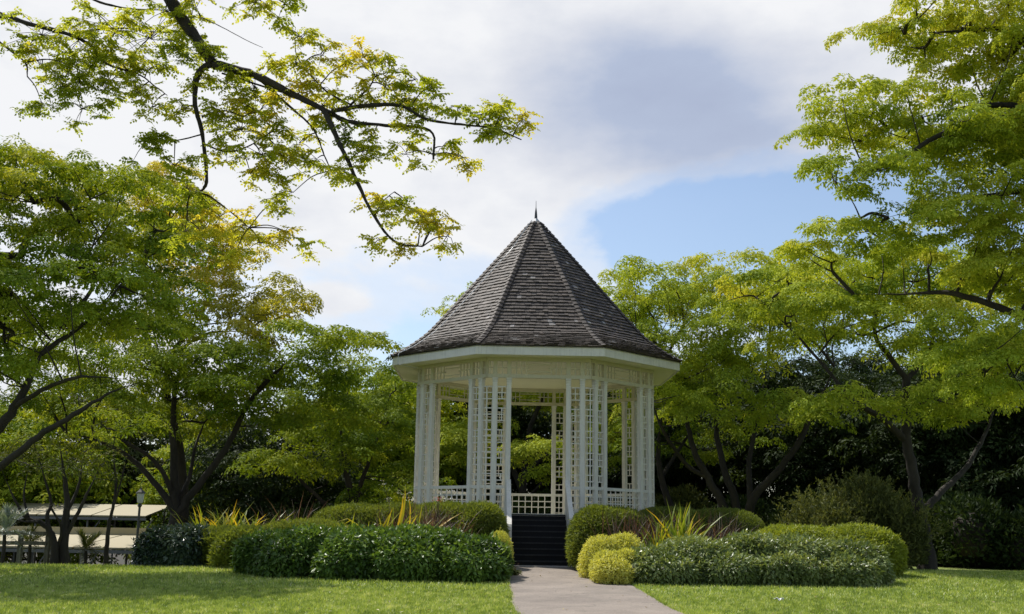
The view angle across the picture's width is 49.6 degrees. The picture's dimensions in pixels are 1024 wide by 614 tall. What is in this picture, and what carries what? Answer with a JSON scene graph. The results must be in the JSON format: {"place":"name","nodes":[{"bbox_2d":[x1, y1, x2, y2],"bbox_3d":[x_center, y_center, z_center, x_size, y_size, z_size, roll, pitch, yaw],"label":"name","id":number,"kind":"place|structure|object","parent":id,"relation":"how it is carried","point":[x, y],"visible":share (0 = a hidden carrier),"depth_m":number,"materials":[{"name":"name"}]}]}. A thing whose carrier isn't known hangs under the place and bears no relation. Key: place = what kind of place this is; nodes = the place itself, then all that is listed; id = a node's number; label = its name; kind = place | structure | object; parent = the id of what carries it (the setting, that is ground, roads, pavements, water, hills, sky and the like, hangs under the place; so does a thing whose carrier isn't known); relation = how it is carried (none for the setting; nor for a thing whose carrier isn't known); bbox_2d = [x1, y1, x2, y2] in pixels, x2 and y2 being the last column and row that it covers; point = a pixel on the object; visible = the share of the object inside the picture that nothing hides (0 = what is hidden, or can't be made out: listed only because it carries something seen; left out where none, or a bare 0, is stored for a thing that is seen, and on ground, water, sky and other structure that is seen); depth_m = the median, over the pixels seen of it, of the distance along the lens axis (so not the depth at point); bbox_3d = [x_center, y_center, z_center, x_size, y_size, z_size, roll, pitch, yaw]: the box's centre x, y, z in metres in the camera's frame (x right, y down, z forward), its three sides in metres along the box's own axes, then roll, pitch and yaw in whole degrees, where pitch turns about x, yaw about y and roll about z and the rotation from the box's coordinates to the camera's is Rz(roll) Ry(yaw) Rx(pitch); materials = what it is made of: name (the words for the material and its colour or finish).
{"place":"outdoors","nodes":[
{"label":"outdoors","id":0,"kind":"place"},
{"bbox_2d":[244,492,325,524],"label":"fountain grass","id":1,"kind":"object","parent":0,"point":[283,514],"depth_m":27.66,"materials":[{"name":"plant"}]},
{"bbox_2d":[370,478,418,502],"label":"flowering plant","id":2,"kind":"object","parent":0,"point":[386,499],"visible":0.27,"depth_m":29.12,"materials":[{"name":"green plant"}]},
{"bbox_2d":[432,496,442,522],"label":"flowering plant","id":3,"kind":"object","parent":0,"point":[438,509],"visible":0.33,"depth_m":26.18,"materials":[{"name":"green plant"}]},
{"bbox_2d":[7,549,950,566],"bbox_3d":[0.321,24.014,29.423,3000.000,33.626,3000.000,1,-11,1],"label":"ground","id":4,"kind":"structure","parent":0,"point":[120,559],"depth_m":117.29,"materials":[{"name":"green plant"}]},
{"bbox_2d":[0,409,67,554],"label":"background tree","id":5,"kind":"object","parent":4,"relation":"on","point":[20,489],"visible":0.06,"depth_m":48.95,"materials":[{"name":"green plant"}]},
{"bbox_2d":[0,397,145,565],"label":"background tree","id":6,"kind":"object","parent":4,"relation":"on","point":[39,486],"visible":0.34,"depth_m":48.62,"materials":[{"name":"green plant"}]},
{"bbox_2d":[0,526,151,564],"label":"shelter","id":7,"kind":"object","parent":4,"relation":"on","point":[120,538],"visible":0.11,"depth_m":37.13,"materials":[{"name":"grey metal"}]},
{"bbox_2d":[0,503,167,563],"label":"shelter","id":8,"kind":"object","parent":4,"relation":"on","point":[104,510],"visible":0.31,"depth_m":44.74,"materials":[{"name":"grey metal"}]},
{"bbox_2d":[1,384,168,562],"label":"background tree","id":9,"kind":"object","parent":4,"relation":"on","point":[138,454],"visible":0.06,"depth_m":54.33,"materials":[{"name":"green plant"}]},
{"bbox_2d":[61,395,249,527],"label":"background tree","id":10,"kind":"object","parent":4,"relation":"on","point":[164,441],"visible":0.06,"depth_m":55.99,"materials":[{"name":"green plant"}]},
{"bbox_2d":[0,316,404,525],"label":"spreading tree","id":11,"kind":"object","parent":4,"relation":"on","point":[204,387],"visible":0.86,"depth_m":33.56,"materials":[{"name":"green plant"}]},
{"bbox_2d":[100,160,323,524],"bbox_3d":[-10.382,3.127,37.957,7.634,16.287,8.220,1,-11,1],"label":"yellowing tree","id":12,"kind":"object","parent":4,"relation":"on","point":[257,309],"visible":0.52,"depth_m":37.59,"materials":[{"name":"green plant"}]},
{"bbox_2d":[122,432,315,564],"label":"background tree","id":13,"kind":"object","parent":4,"relation":"on","point":[150,490],"visible":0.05,"depth_m":49.73,"materials":[{"name":"green plant"}]},
{"bbox_2d":[186,510,254,525],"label":"understory shrub","id":14,"kind":"object","parent":4,"relation":"on","point":[207,517],"visible":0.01,"depth_m":36.05,"materials":[{"name":"green plant"}]},
{"bbox_2d":[158,411,368,526],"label":"background tree","id":15,"kind":"object","parent":4,"relation":"on","point":[258,490],"visible":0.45,"depth_m":44.65,"materials":[{"name":"green plant"}]},
{"bbox_2d":[260,500,344,525],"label":"understory shrub","id":16,"kind":"object","parent":4,"relation":"on","point":[317,506],"visible":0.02,"depth_m":38.41,"materials":[{"name":"green plant"}]},
{"bbox_2d":[221,351,457,506],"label":"spreading tree","id":17,"kind":"object","parent":4,"relation":"on","point":[362,449],"visible":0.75,"depth_m":41.36,"materials":[{"name":"green plant"}]},
{"bbox_2d":[269,397,412,501],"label":"background tree","id":18,"kind":"object","parent":4,"relation":"on","point":[344,432],"depth_m":61.12,"materials":[{"name":"green plant"}]},
{"bbox_2d":[358,489,411,504],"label":"understory shrub","id":19,"kind":"object","parent":4,"relation":"on","point":[395,498],"visible":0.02,"depth_m":45.26,"materials":[{"name":"green plant"}]},
{"bbox_2d":[285,366,499,502],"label":"background tree","id":20,"kind":"object","parent":4,"relation":"on","point":[451,471],"visible":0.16,"depth_m":53.59,"materials":[{"name":"green plant"}]},
{"bbox_2d":[353,356,550,500],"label":"background tree","id":21,"kind":"object","parent":4,"relation":"on","point":[513,483],"visible":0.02,"depth_m":57.64,"materials":[{"name":"green plant"}]},
{"bbox_2d":[450,481,573,503],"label":"understory shrub","id":22,"kind":"object","parent":4,"relation":"on","point":[488,496],"visible":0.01,"depth_m":54.43,"materials":[{"name":"green plant"}]},
{"bbox_2d":[439,396,600,500],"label":"background tree","id":23,"kind":"object","parent":4,"relation":"on","point":[528,490],"visible":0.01,"depth_m":63.59,"materials":[{"name":"green plant"}]},
{"bbox_2d":[377,281,670,499],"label":"spreading tree","id":24,"kind":"object","parent":4,"relation":"on","point":[524,449],"visible":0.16,"depth_m":48.93,"materials":[{"name":"green plant"}]},
{"bbox_2d":[390,208,681,567],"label":"bandstand","id":25,"kind":"structure","parent":4,"relation":"on","point":[534,308],"depth_m":31.54,"materials":[{"name":"white paint"}]},
{"bbox_2d":[498,489,573,513],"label":"understory shrub","id":26,"kind":"object","parent":4,"relation":"on","point":[535,508],"visible":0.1,"depth_m":45.13,"materials":[{"name":"green plant"}]},
{"bbox_2d":[491,390,631,505],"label":"background tree","id":27,"kind":"object","parent":4,"relation":"on","point":[543,429],"visible":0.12,"depth_m":57.16,"materials":[{"name":"green plant"}]},
{"bbox_2d":[556,483,598,504],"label":"understory shrub","id":28,"kind":"object","parent":4,"relation":"on","point":[573,493],"depth_m":55.61,"materials":[{"name":"green plant"}]},
{"bbox_2d":[598,498,621,506],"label":"understory shrub","id":29,"kind":"object","parent":4,"relation":"on","point":[611,502],"depth_m":43.89,"materials":[{"name":"green plant"}]},
{"bbox_2d":[529,392,739,503],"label":"background tree","id":30,"kind":"object","parent":4,"relation":"on","point":[706,492],"visible":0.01,"depth_m":58.21,"materials":[{"name":"green plant"}]},
{"bbox_2d":[628,482,710,515],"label":"understory shrub","id":31,"kind":"object","parent":4,"relation":"on","point":[695,500],"visible":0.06,"depth_m":45.58,"materials":[{"name":"green plant"}]},
{"bbox_2d":[559,345,786,506],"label":"spreading tree","id":32,"kind":"object","parent":4,"relation":"on","point":[707,455],"visible":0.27,"depth_m":44.77,"materials":[{"name":"green plant"}]},
{"bbox_2d":[588,372,768,506],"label":"background tree","id":33,"kind":"object","parent":4,"relation":"on","point":[679,475],"visible":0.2,"depth_m":53.53,"materials":[{"name":"green plant"}]},
{"bbox_2d":[676,493,767,515],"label":"understory shrub","id":34,"kind":"object","parent":4,"relation":"on","point":[716,505],"visible":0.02,"depth_m":46.84,"materials":[{"name":"green plant"}]},
{"bbox_2d":[688,488,761,505],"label":"understory shrub","id":35,"kind":"object","parent":4,"relation":"on","point":[713,500],"visible":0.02,"depth_m":58.40,"materials":[{"name":"green plant"}]},
{"bbox_2d":[597,246,879,522],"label":"spreading tree","id":36,"kind":"object","parent":4,"relation":"on","point":[667,297],"visible":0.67,"depth_m":40.10,"materials":[{"name":"green plant"}]},
{"bbox_2d":[645,356,836,501],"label":"background tree","id":37,"kind":"object","parent":4,"relation":"on","point":[722,489],"visible":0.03,"depth_m":56.50,"materials":[{"name":"green plant"}]},
{"bbox_2d":[715,494,798,526],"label":"understory shrub","id":38,"kind":"object","parent":4,"relation":"on","point":[765,513],"visible":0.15,"depth_m":41.56,"materials":[{"name":"green plant"}]},
{"bbox_2d":[753,488,777,504],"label":"understory shrub","id":39,"kind":"object","parent":4,"relation":"on","point":[763,494],"depth_m":56.92,"materials":[{"name":"green plant"}]},
{"bbox_2d":[761,483,827,506],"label":"understory shrub","id":40,"kind":"object","parent":4,"relation":"on","point":[794,497],"visible":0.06,"depth_m":45.91,"materials":[{"name":"green plant"}]},
{"bbox_2d":[682,353,926,499],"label":"background tree","id":41,"kind":"object","parent":4,"relation":"on","point":[811,464],"visible":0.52,"depth_m":47.54,"materials":[{"name":"green plant"}]},
{"bbox_2d":[767,346,932,491],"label":"background tree","id":42,"kind":"object","parent":4,"relation":"on","point":[866,367],"visible":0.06,"depth_m":52.18,"materials":[{"name":"green plant"}]},
{"bbox_2d":[814,357,968,492],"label":"background tree","id":43,"kind":"object","parent":4,"relation":"on","point":[880,394],"depth_m":62.70,"materials":[{"name":"green plant"}]},
{"bbox_2d":[823,363,1023,498],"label":"background tree","id":44,"kind":"object","parent":4,"relation":"on","point":[875,441],"visible":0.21,"depth_m":43.09,"materials":[{"name":"green plant"}]},
{"bbox_2d":[910,491,965,502],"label":"understory shrub","id":45,"kind":"object","parent":4,"relation":"on","point":[948,495],"visible":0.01,"depth_m":36.94,"materials":[{"name":"green plant"}]},
{"bbox_2d":[875,339,1023,511],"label":"background tree","id":46,"kind":"object","parent":4,"relation":"on","point":[977,473],"visible":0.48,"depth_m":39.80,"materials":[{"name":"green plant"}]},
{"bbox_2d":[912,490,1001,566],"bbox_3d":[14.024,7.090,35.011,3.710,2.775,5.723,-9,-15,40],"label":"understory shrub","id":47,"kind":"object","parent":4,"relation":"on","point":[951,496],"visible":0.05,"depth_m":33.91,"materials":[{"name":"green plant"}]},
{"bbox_2d":[902,483,1023,513],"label":"understory shrub","id":48,"kind":"object","parent":4,"relation":"on","point":[1012,507],"visible":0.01,"depth_m":40.62,"materials":[{"name":"green plant"}]},
{"bbox_2d":[0,562,1023,613],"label":"lawn","id":49,"kind":"structure","parent":0,"point":[960,568],"depth_m":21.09,"materials":[{"name":"green plant"}]},
{"bbox_2d":[0,502,39,562],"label":"dwarf palm","id":50,"kind":"object","parent":49,"relation":"on","point":[7,513],"visible":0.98,"depth_m":25.58,"materials":[{"name":"green plant"}]},
{"bbox_2d":[0,531,49,563],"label":"rail fence","id":51,"kind":"object","parent":49,"relation":"on","point":[22,542],"visible":0.65,"depth_m":26.55,"materials":[{"name":"brown wood"}]},
{"bbox_2d":[11,523,53,563],"bbox_3d":[-11.937,6.045,27.592,1.255,1.399,1.383,7,-13,-26],"label":"dwarf palm","id":52,"kind":"object","parent":49,"relation":"on","point":[30,538],"visible":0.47,"depth_m":27.54,"materials":[{"name":"green plant"}]},
{"bbox_2d":[0,433,132,564],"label":"tree","id":53,"kind":"object","parent":49,"relation":"on","point":[59,551],"visible":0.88,"depth_m":26.65,"materials":[{"name":"green plant"}]},
{"bbox_2d":[71,528,114,564],"bbox_3d":[-10.582,6.277,28.120,1.149,1.405,1.608,6,-12,-25],"label":"dwarf palm","id":54,"kind":"object","parent":49,"relation":"on","point":[87,540],"visible":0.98,"depth_m":27.99,"materials":[{"name":"green plant"}]},
{"bbox_2d":[0,132,224,470],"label":"spreading tree","id":55,"kind":"object","parent":49,"relation":"on","point":[121,242],"visible":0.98,"depth_m":23.66,"materials":[{"name":"green plant"}]},
{"bbox_2d":[59,402,174,564],"bbox_3d":[-9.841,4.462,27.391,2.343,4.281,2.394,-6,-13,32],"label":"tree","id":56,"kind":"object","parent":49,"relation":"on","point":[107,535],"visible":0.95,"depth_m":27.35,"materials":[{"name":"green plant"}]},
{"bbox_2d":[132,486,144,564],"bbox_3d":[-9.317,5.618,27.605,0.250,2.284,0.217,1,-11,1],"label":"lamp post","id":57,"kind":"object","parent":49,"relation":"on","point":[140,492],"visible":0.62,"depth_m":27.70,"materials":[{"name":"metal"}]},
{"bbox_2d":[130,522,208,566],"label":"shrub","id":58,"kind":"object","parent":49,"relation":"on","point":[165,544],"visible":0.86,"depth_m":25.27,"materials":[{"name":"green plant"}]},
{"bbox_2d":[171,504,228,525],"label":"strap leaf plant","id":59,"kind":"object","parent":49,"relation":"on","point":[197,522],"visible":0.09,"depth_m":27.54,"materials":[{"name":"plant"}]},
{"bbox_2d":[174,501,266,526],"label":"strap leaf plant","id":60,"kind":"object","parent":49,"relation":"on","point":[231,520],"visible":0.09,"depth_m":27.66,"materials":[{"name":"plant"}]},
{"bbox_2d":[198,521,272,567],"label":"shrub","id":61,"kind":"object","parent":49,"relation":"on","point":[216,551],"visible":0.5,"depth_m":24.95,"materials":[{"name":"green plant"}]},
{"bbox_2d":[220,506,293,525],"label":"strap leaf plant","id":62,"kind":"object","parent":49,"relation":"on","point":[241,522],"visible":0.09,"depth_m":27.54,"materials":[{"name":"plant"}]},
{"bbox_2d":[0,0,542,268],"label":"overhanging tree","id":63,"kind":"object","parent":49,"relation":"on","point":[178,13],"visible":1,"depth_m":10.61,"materials":[{"name":"green plant"}]},
{"bbox_2d":[263,501,418,529],"bbox_3d":[-4.095,5.560,27.339,5.148,1.661,3.362,9,-14,-35],"label":"hedge","id":64,"kind":"object","parent":49,"relation":"on","point":[364,512],"visible":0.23,"depth_m":27.09,"materials":[{"name":"green plant"}]},
{"bbox_2d":[330,511,390,526],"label":"strap leaf plant","id":65,"kind":"object","parent":49,"relation":"on","point":[349,518],"visible":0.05,"depth_m":24.42,"materials":[{"name":"green plant"}]},
{"bbox_2d":[228,520,515,583],"bbox_3d":[-2.913,5.093,23.202,6.030,1.315,3.767,1,-11,1],"label":"hedge","id":66,"kind":"object","parent":49,"relation":"on","point":[413,552],"visible":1,"depth_m":22.00,"materials":[{"name":"green plant"}]},
{"bbox_2d":[344,494,458,526],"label":"strap leaf plant","id":67,"kind":"object","parent":49,"relation":"on","point":[400,519],"visible":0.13,"depth_m":24.33,"materials":[{"name":"plant"}]},
{"bbox_2d":[358,496,453,527],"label":"fountain grass","id":68,"kind":"object","parent":49,"relation":"on","point":[394,523],"depth_m":25.23,"materials":[{"name":"plant"}]},
{"bbox_2d":[386,499,477,534],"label":"fountain grass","id":69,"kind":"object","parent":49,"relation":"on","point":[431,520],"depth_m":25.20,"materials":[{"name":"plant"}]},
{"bbox_2d":[411,498,510,537],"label":"hedge","id":70,"kind":"object","parent":49,"relation":"on","point":[490,518],"visible":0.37,"depth_m":26.21,"materials":[{"name":"green plant"}]},
{"bbox_2d":[493,526,514,571],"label":"shrub","id":71,"kind":"object","parent":49,"relation":"on","point":[502,535],"visible":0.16,"depth_m":23.55,"materials":[{"name":"plant"}]},
{"bbox_2d":[10,563,1014,613],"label":"fallen leaves","id":72,"kind":"object","parent":49,"relation":"on","point":[485,589],"visible":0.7,"depth_m":19.56,"materials":[{"name":"brown plant"}]},
{"bbox_2d":[512,565,522,575],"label":"plant","id":73,"kind":"object","parent":49,"relation":"on","point":[516,572],"visible":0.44,"depth_m":23.87,"materials":[{"name":"green plant"}]},
{"bbox_2d":[564,502,650,568],"bbox_3d":[2.267,5.531,26.610,2.786,1.683,2.010,11,-15,-41],"label":"hedge","id":74,"kind":"object","parent":49,"relation":"on","point":[579,531],"visible":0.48,"depth_m":25.90,"materials":[{"name":"green plant"}]},
{"bbox_2d":[576,531,643,578],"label":"shrub","id":75,"kind":"object","parent":49,"relation":"on","point":[603,542],"visible":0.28,"depth_m":23.45,"materials":[{"name":"plant"}]},
{"bbox_2d":[588,543,635,584],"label":"shrub","id":76,"kind":"object","parent":49,"relation":"on","point":[610,566],"visible":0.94,"depth_m":21.79,"materials":[{"name":"plant"}]},
{"bbox_2d":[587,504,678,545],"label":"fountain grass","id":77,"kind":"object","parent":49,"relation":"on","point":[634,529],"depth_m":25.14,"materials":[{"name":"plant"}]},
{"bbox_2d":[619,516,688,546],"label":"strap leaf plant","id":78,"kind":"object","parent":49,"relation":"on","point":[655,543],"visible":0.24,"depth_m":24.42,"materials":[{"name":"green plant"}]},
{"bbox_2d":[622,508,697,543],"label":"fountain grass","id":79,"kind":"object","parent":49,"relation":"on","point":[655,523],"depth_m":25.67,"materials":[{"name":"plant"}]},
{"bbox_2d":[641,499,728,541],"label":"strap leaf plant","id":80,"kind":"object","parent":49,"relation":"on","point":[683,527],"visible":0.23,"depth_m":24.59,"materials":[{"name":"green plant"}]},
{"bbox_2d":[638,505,765,540],"bbox_3d":[4.665,5.839,28.015,3.683,1.699,2.358,1,-11,1],"label":"hedge","id":81,"kind":"object","parent":49,"relation":"on","point":[745,519],"visible":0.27,"depth_m":27.50,"materials":[{"name":"green plant"}]},
{"bbox_2d":[660,509,775,540],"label":"fountain grass","id":82,"kind":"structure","parent":49,"relation":"on","point":[714,530],"depth_m":25.68,"materials":[{"name":"plant"}]},
{"bbox_2d":[629,528,895,587],"bbox_3d":[5.085,5.270,23.346,5.925,1.213,3.729,1,-11,1],"label":"hedge","id":83,"kind":"object","parent":49,"relation":"on","point":[742,557],"visible":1,"depth_m":22.11,"materials":[{"name":"green plant"}]},
{"bbox_2d":[784,484,846,524],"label":"understory shrub","id":84,"kind":"object","parent":49,"relation":"on","point":[826,497],"depth_m":38.17,"materials":[{"name":"green plant"}]},
{"bbox_2d":[751,521,909,575],"bbox_3d":[7.368,5.679,26.040,3.874,1.320,2.737,3,-11,-10],"label":"hedge","id":85,"kind":"object","parent":49,"relation":"on","point":[895,546],"visible":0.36,"depth_m":25.40,"materials":[{"name":"green plant"}]},
{"bbox_2d":[693,233,1023,569],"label":"spreading tree","id":86,"kind":"object","parent":49,"relation":"on","point":[861,303],"visible":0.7,"depth_m":30.94,"materials":[{"name":"green plant"}]},
{"bbox_2d":[770,466,956,569],"bbox_3d":[9.301,5.720,30.254,5.089,2.835,4.354,1,-11,1],"label":"shrub","id":87,"kind":"object","parent":49,"relation":"on","point":[855,501],"visible":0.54,"depth_m":29.31,"materials":[{"name":"green plant"}]},
{"bbox_2d":[768,0,1023,412],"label":"spreading tree","id":88,"kind":"object","parent":49,"relation":"on","point":[996,122],"visible":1,"depth_m":21.59,"materials":[{"name":"green plant"}]},
{"bbox_2d":[932,491,1023,569],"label":"understory shrub","id":89,"kind":"object","parent":49,"relation":"on","point":[986,534],"visible":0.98,"depth_m":31.57,"materials":[{"name":"green plant"}]},
{"bbox_2d":[0,0,1023,502],"label":"sky","id":90,"kind":"structure","parent":0,"point":[662,120],"materials":[{"name":"white"}]},
{"bbox_2d":[509,567,682,613],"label":"path","id":91,"kind":"structure","parent":0,"point":[535,592],"depth_m":18.74,"materials":[{"name":"concrete"}]}
]}

